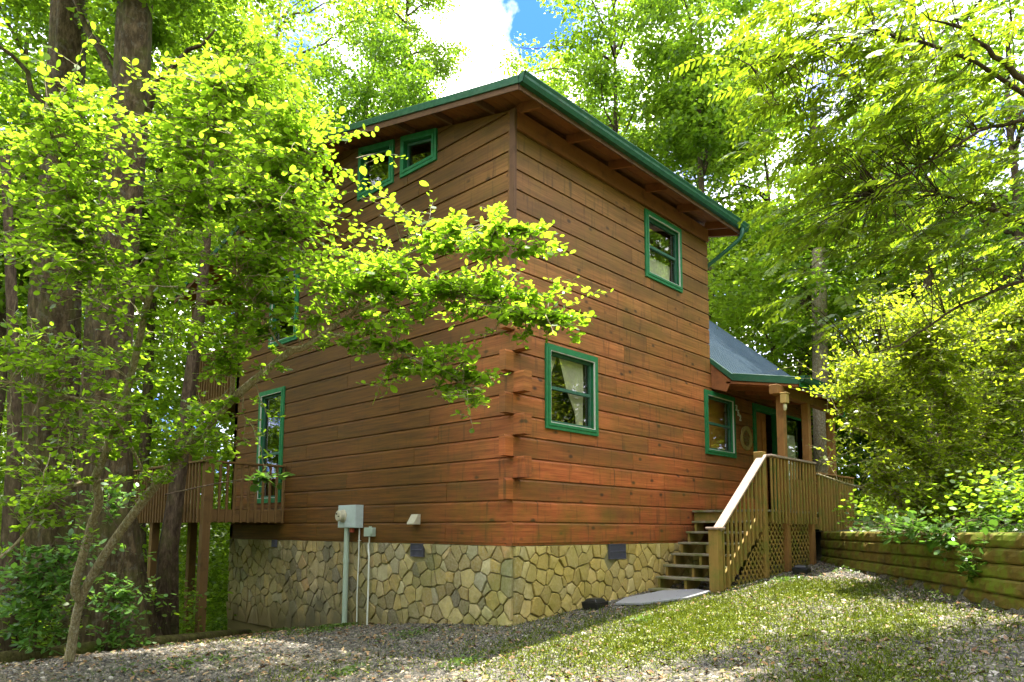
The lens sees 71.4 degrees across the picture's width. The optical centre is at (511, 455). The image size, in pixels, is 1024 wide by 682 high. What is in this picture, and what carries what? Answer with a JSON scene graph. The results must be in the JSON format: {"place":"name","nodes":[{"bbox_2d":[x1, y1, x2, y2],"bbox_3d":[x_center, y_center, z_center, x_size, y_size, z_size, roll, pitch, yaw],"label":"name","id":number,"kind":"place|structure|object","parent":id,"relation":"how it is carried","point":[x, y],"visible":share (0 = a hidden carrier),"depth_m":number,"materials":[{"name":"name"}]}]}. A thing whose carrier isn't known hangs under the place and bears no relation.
{"place":"outdoors","nodes":[
{"label":"outdoors","id":0,"kind":"place"},
{"bbox_2d":[0,99,379,280],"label":"woodland","id":1,"kind":"object","parent":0,"point":[1,127],"depth_m":38.00,"materials":[{"name":"green plant"}]},
{"bbox_2d":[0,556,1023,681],"bbox_3d":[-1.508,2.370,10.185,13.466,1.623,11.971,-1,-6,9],"label":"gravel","id":2,"kind":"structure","parent":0,"point":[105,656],"depth_m":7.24,"materials":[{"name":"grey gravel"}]},
{"bbox_2d":[111,524,1023,681],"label":"weeds","id":3,"kind":"object","parent":2,"relation":"on","point":[455,659],"visible":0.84,"depth_m":8.01,"materials":[{"name":"green plant"}]},
{"bbox_2d":[581,597,608,609],"bbox_3d":[1.153,2.054,9.885,0.255,0.150,0.335,-4,-7,38],"label":"bait box","id":4,"kind":"object","parent":2,"relation":"on","point":[596,603],"visible":0.95,"depth_m":9.79,"materials":[{"name":"black plastic"}]},
{"bbox_2d":[0,495,1023,681],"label":"ground","id":5,"kind":"structure","parent":0,"point":[961,597],"depth_m":7.44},
{"bbox_2d":[0,148,22,651],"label":"forest tree","id":6,"kind":"object","parent":5,"relation":"on","point":[11,484],"visible":0.5,"depth_m":9.14,"materials":[{"name":"brown plant"}]},
{"bbox_2d":[0,0,113,648],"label":"forest tree","id":7,"kind":"object","parent":5,"relation":"on","point":[63,32],"visible":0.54,"depth_m":11.29,"materials":[{"name":"brown plant"}]},
{"bbox_2d":[0,528,123,661],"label":"sapling","id":8,"kind":"object","parent":5,"relation":"on","point":[39,584],"visible":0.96,"depth_m":8.26,"materials":[{"name":"green plant"}]},
{"bbox_2d":[0,0,185,435],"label":"broadleaf tree","id":9,"kind":"object","parent":5,"relation":"on","point":[13,89],"visible":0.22,"depth_m":16.36,"materials":[{"name":"green plant"}]},
{"bbox_2d":[0,571,236,649],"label":"undergrowth","id":10,"kind":"object","parent":5,"relation":"on","point":[213,620],"visible":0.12,"depth_m":11.41,"materials":[{"name":"green plant"}]},
{"bbox_2d":[62,465,176,651],"bbox_3d":[-5.173,1.376,9.115,1.642,2.654,0.878,1,-6,-7],"label":"sapling","id":11,"kind":"object","parent":5,"relation":"on","point":[112,634],"visible":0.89,"depth_m":9.10,"materials":[{"name":"green plant"}]},
{"bbox_2d":[0,181,250,630],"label":"woodland","id":12,"kind":"object","parent":5,"relation":"on","point":[218,571],"visible":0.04,"depth_m":19.35,"materials":[{"name":"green plant"}]},
{"bbox_2d":[0,629,251,663],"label":"edging log","id":13,"kind":"object","parent":5,"relation":"on","point":[23,655],"visible":0.5,"depth_m":9.13,"materials":[{"name":"brown wood"}]},
{"bbox_2d":[53,0,275,644],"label":"forest tree","id":14,"kind":"object","parent":5,"relation":"on","point":[137,32],"visible":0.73,"depth_m":10.03,"materials":[{"name":"brown plant"}]},
{"bbox_2d":[14,0,333,571],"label":"broadleaf tree","id":15,"kind":"object","parent":5,"relation":"on","point":[147,420],"visible":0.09,"depth_m":18.06,"materials":[{"name":"green plant"}]},
{"bbox_2d":[133,456,285,632],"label":"side deck","id":16,"kind":"structure","parent":5,"relation":"on","point":[205,515],"depth_m":12.55,"materials":[{"name":"brown wood"}]},
{"bbox_2d":[146,0,330,634],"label":"forest tree","id":17,"kind":"object","parent":5,"relation":"on","point":[167,569],"visible":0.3,"depth_m":11.76,"materials":[{"name":"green plant"}]},
{"bbox_2d":[194,85,351,226],"bbox_3d":[-10.509,-5.548,30.104,8.184,22.960,7.959,-5,-8,43],"label":"broadleaf tree","id":18,"kind":"object","parent":5,"relation":"on","point":[306,100],"depth_m":31.13,"materials":[{"name":"green plant"}]},
{"bbox_2d":[0,16,612,662],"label":"understory shrub","id":19,"kind":"object","parent":5,"relation":"on","point":[64,234],"visible":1,"depth_m":6.09,"materials":[{"name":"green plant"}]},
{"bbox_2d":[165,468,296,494],"bbox_3d":[-3.959,0.376,10.211,1.697,0.434,0.677,1,-6,-4],"label":"maple spray","id":20,"kind":"object","parent":19,"relation":"attached to","point":[260,477],"visible":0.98,"depth_m":10.26,"materials":[{"name":"green plant"}]},
{"bbox_2d":[228,0,411,159],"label":"broadleaf tree","id":21,"kind":"object","parent":5,"relation":"on","point":[291,16],"visible":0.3,"depth_m":25.25,"materials":[{"name":"green plant"}]},
{"bbox_2d":[284,22,444,130],"bbox_3d":[-5.431,-4.673,24.414,6.633,19.418,7.883,3,-6,-21],"label":"broadleaf tree","id":22,"kind":"object","parent":5,"relation":"on","point":[361,94],"visible":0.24,"depth_m":24.08,"materials":[{"name":"green plant"}]},
{"bbox_2d":[319,0,475,116],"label":"broadleaf tree","id":23,"kind":"object","parent":5,"relation":"on","point":[430,51],"visible":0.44,"depth_m":29.46,"materials":[{"name":"green plant"}]},
{"bbox_2d":[173,70,848,632],"bbox_3d":[0.480,-0.383,16.069,12.216,9.625,11.382,-5,-8,43],"label":"log cabin","id":24,"kind":"object","parent":5,"relation":"on","point":[607,456],"visible":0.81,"depth_m":11.08,"materials":[{"name":"brown wood"}]},
{"bbox_2d":[187,303,235,495],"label":"balcony","id":25,"kind":"structure","parent":24,"relation":"attached to","point":[214,389],"depth_m":15.87,"materials":[{"name":"brown wood"}]},
{"bbox_2d":[256,386,285,502],"bbox_3d":[-4.624,-0.188,13.716,0.983,2.193,0.143,-5,-8,43],"label":"window","id":26,"kind":"structure","parent":24,"relation":"in","point":[280,391],"depth_m":13.80,"materials":[{"name":"green paint"}]},
{"bbox_2d":[268,268,299,348],"bbox_3d":[-4.371,-2.812,13.755,1.073,1.363,0.143,-5,-8,43],"label":"window","id":27,"kind":"structure","parent":24,"relation":"in","point":[287,339],"depth_m":13.50,"materials":[{"name":"green paint"}]},
{"bbox_2d":[335,505,363,622],"bbox_3d":[-2.654,1.943,11.372,0.500,2.305,0.268,-5,-8,43],"label":"electric meter","id":28,"kind":"object","parent":24,"relation":"attached to","point":[349,518],"visible":0.95,"depth_m":11.41,"materials":[{"name":"grey metal"}]},
{"bbox_2d":[364,526,375,624],"bbox_3d":[-2.232,1.985,11.078,0.250,1.765,0.098,-5,-8,43],"label":"cable box","id":29,"kind":"object","parent":24,"relation":"attached to","point":[370,531],"visible":0.96,"depth_m":11.09,"materials":[{"name":"white plastic"}]},
{"bbox_2d":[357,139,394,200],"bbox_3d":[-2.252,-4.863,11.946,1.003,0.966,0.143,-5,-8,43],"label":"window","id":30,"kind":"structure","parent":24,"relation":"in","point":[382,147],"depth_m":11.95,"materials":[{"name":"green paint"}]},
{"bbox_2d":[400,128,437,178],"bbox_3d":[-1.434,-4.806,11.156,0.893,0.716,0.143,-5,-8,43],"label":"window","id":31,"kind":"structure","parent":24,"relation":"in","point":[431,135],"depth_m":11.16,"materials":[{"name":"green paint"}]},
{"bbox_2d":[545,343,598,436],"bbox_3d":[0.822,-0.917,10.221,0.180,1.191,1.187,-5,-8,43],"label":"window","id":32,"kind":"structure","parent":24,"relation":"in","point":[572,362],"depth_m":10.37,"materials":[{"name":"green paint"}]},
{"bbox_2d":[644,208,682,292],"bbox_3d":[2.563,-3.511,12.344,0.220,1.173,1.172,-5,-8,43],"label":"window","id":33,"kind":"structure","parent":24,"relation":"in","point":[655,270],"depth_m":12.42,"materials":[{"name":"green paint"}]},
{"bbox_2d":[704,389,736,457],"bbox_3d":[3.883,-0.579,13.390,0.143,1.186,1.178,-5,-8,43],"label":"window","id":34,"kind":"structure","parent":24,"relation":"in","point":[731,452],"depth_m":13.49,"materials":[{"name":"green paint"}]},
{"bbox_2d":[740,426,752,450],"bbox_3d":[4.636,-0.345,14.078,0.044,0.493,0.497,-5,-8,43],"label":"wreath","id":35,"kind":"object","parent":24,"relation":"attached to","point":[746,447],"visible":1,"depth_m":14.08,"materials":[{"name":"brown plant"}]},
{"bbox_2d":[724,412,768,508],"bbox_3d":[4.791,0.166,15.007,0.934,2.090,0.680,-5,-8,43],"label":"door","id":36,"kind":"structure","parent":24,"relation":"in","point":[760,417],"depth_m":14.86,"materials":[{"name":"wood"}]},
{"bbox_2d":[692,384,872,577],"bbox_3d":[5.526,0.706,13.925,1.370,3.460,5.500,-5,-8,43],"label":"front porch","id":37,"kind":"object","parent":24,"relation":"attached to","point":[812,503],"visible":0.88,"depth_m":12.53,"materials":[{"name":"brown wood"}]},
{"bbox_2d":[780,392,789,410],"bbox_3d":[4.662,-0.918,12.156,0.122,0.310,0.160,-5,-8,43],"label":"porch lamp","id":38,"kind":"object","parent":37,"relation":"attached to","point":[784,398],"visible":1,"depth_m":12.12,"materials":[{"name":"beige glass"}]},
{"bbox_2d":[786,415,802,509],"bbox_3d":[6.258,0.224,15.844,0.138,2.180,0.960,-5,-8,43],"label":"storm door","id":39,"kind":"structure","parent":24,"relation":"in","point":[790,439],"depth_m":16.03,"materials":[{"name":"white paint"}]},
{"bbox_2d":[0,558,1023,681],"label":"leaf litter","id":40,"kind":"object","parent":5,"relation":"on","point":[597,676],"visible":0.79,"depth_m":7.28,"materials":[{"name":"plant"}]},
{"bbox_2d":[2,559,1023,681],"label":"grass","id":41,"kind":"structure","parent":5,"relation":"on","point":[796,585],"depth_m":7.11,"materials":[{"name":"green plant"}]},
{"bbox_2d":[525,49,640,138],"bbox_3d":[2.772,-6.251,32.002,8.759,23.785,7.370,0,-6,7],"label":"broadleaf tree","id":42,"kind":"object","parent":5,"relation":"on","point":[548,79],"depth_m":32.03,"materials":[{"name":"green plant"}]},
{"bbox_2d":[490,0,705,172],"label":"broadleaf tree","id":43,"kind":"object","parent":5,"relation":"on","point":[590,70],"visible":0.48,"depth_m":26.40,"materials":[{"name":"green plant"}]},
{"bbox_2d":[615,589,710,604],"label":"stepping slab","id":44,"kind":"structure","parent":5,"relation":"on","point":[654,597],"depth_m":10.04,"materials":[{"name":"grey concrete"}]},
{"bbox_2d":[543,0,817,319],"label":"broadleaf tree","id":45,"kind":"object","parent":5,"relation":"on","point":[709,129],"visible":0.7,"depth_m":23.20,"materials":[{"name":"green plant"}]},
{"bbox_2d":[648,454,766,592],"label":"porch staircase","id":46,"kind":"structure","parent":5,"relation":"on","point":[714,558],"depth_m":11.03,"materials":[{"name":"brown wood"}]},
{"bbox_2d":[617,46,821,284],"bbox_3d":[6.651,-5.603,27.367,10.483,19.862,10.436,-5,-8,43],"label":"broadleaf tree","id":47,"kind":"object","parent":5,"relation":"on","point":[651,106],"visible":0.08,"depth_m":24.95,"materials":[{"name":"green plant"}]},
{"bbox_2d":[703,106,860,364],"bbox_3d":[10.402,-4.891,25.013,8.181,15.089,7.945,2,-6,-14],"label":"broadleaf tree","id":48,"kind":"object","parent":5,"relation":"on","point":[764,163],"visible":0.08,"depth_m":25.45,"materials":[{"name":"green plant"}]},
{"bbox_2d":[792,564,810,573],"bbox_3d":[4.734,1.859,11.643,0.255,0.150,0.335,-3,-7,32],"label":"bait box","id":49,"kind":"object","parent":5,"relation":"on","point":[800,569],"visible":0.94,"depth_m":11.53,"materials":[{"name":"black plastic"}]},
{"bbox_2d":[798,104,817,461],"bbox_3d":[9.113,-4.351,21.957,0.576,13.233,1.491,0,-6,-1],"label":"forest tree","id":50,"kind":"object","parent":5,"relation":"on","point":[800,372],"visible":0.1,"depth_m":21.84,"materials":[{"name":"brown plant"}]},
{"bbox_2d":[811,247,828,518],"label":"forest tree","id":51,"kind":"object","parent":5,"relation":"on","point":[819,423],"visible":0.34,"depth_m":18.83,"materials":[{"name":"brown plant"}]},
{"bbox_2d":[671,0,1023,370],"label":"frond tree","id":52,"kind":"object","parent":5,"relation":"on","point":[900,110],"visible":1,"depth_m":6.30,"materials":[{"name":"green plant"}]},
{"bbox_2d":[699,172,1023,518],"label":"woodland","id":53,"kind":"object","parent":5,"relation":"on","point":[731,305],"visible":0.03,"depth_m":20.31,"materials":[{"name":"green plant"}]},
{"bbox_2d":[707,0,1023,517],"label":"broadleaf tree","id":54,"kind":"object","parent":5,"relation":"on","point":[730,82],"visible":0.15,"depth_m":16.70,"materials":[{"name":"green plant"}]},
{"bbox_2d":[744,98,1015,517],"bbox_3d":[10.749,-4.495,19.884,8.204,12.856,8.837,-5,-8,43],"label":"broadleaf tree","id":55,"kind":"object","parent":5,"relation":"on","point":[795,282],"visible":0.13,"depth_m":19.19,"materials":[{"name":"green plant"}]},
{"bbox_2d":[773,232,1023,530],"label":"garden bush","id":56,"kind":"object","parent":5,"relation":"on","point":[858,382],"visible":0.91,"depth_m":9.76,"materials":[{"name":"green plant"}]},
{"bbox_2d":[812,177,1023,515],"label":"broadleaf tree","id":57,"kind":"object","parent":5,"relation":"on","point":[856,440],"visible":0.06,"depth_m":18.07,"materials":[{"name":"green plant"}]},
{"bbox_2d":[820,531,1023,609],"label":"retaining wall","id":58,"kind":"structure","parent":5,"relation":"on","point":[1005,559],"depth_m":8.14,"materials":[{"name":"brown wood"}]},
{"bbox_2d":[837,502,1023,582],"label":"trailing vine","id":59,"kind":"object","parent":58,"relation":"on","point":[911,527],"visible":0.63,"depth_m":8.00,"materials":[{"name":"green plant"}]},
{"bbox_2d":[828,0,1023,446],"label":"broadleaf tree","id":60,"kind":"object","parent":5,"relation":"on","point":[1016,195],"visible":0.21,"depth_m":14.84,"materials":[{"name":"green plant"}]},
{"bbox_2d":[831,460,1023,536],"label":"undergrowth","id":61,"kind":"object","parent":5,"relation":"on","point":[1016,488],"visible":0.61,"depth_m":8.70,"materials":[{"name":"green plant"}]},
{"bbox_2d":[0,0,1023,489],"label":"sky","id":62,"kind":"structure","parent":0,"point":[478,24],"materials":[{"name":"white"}]}
]}

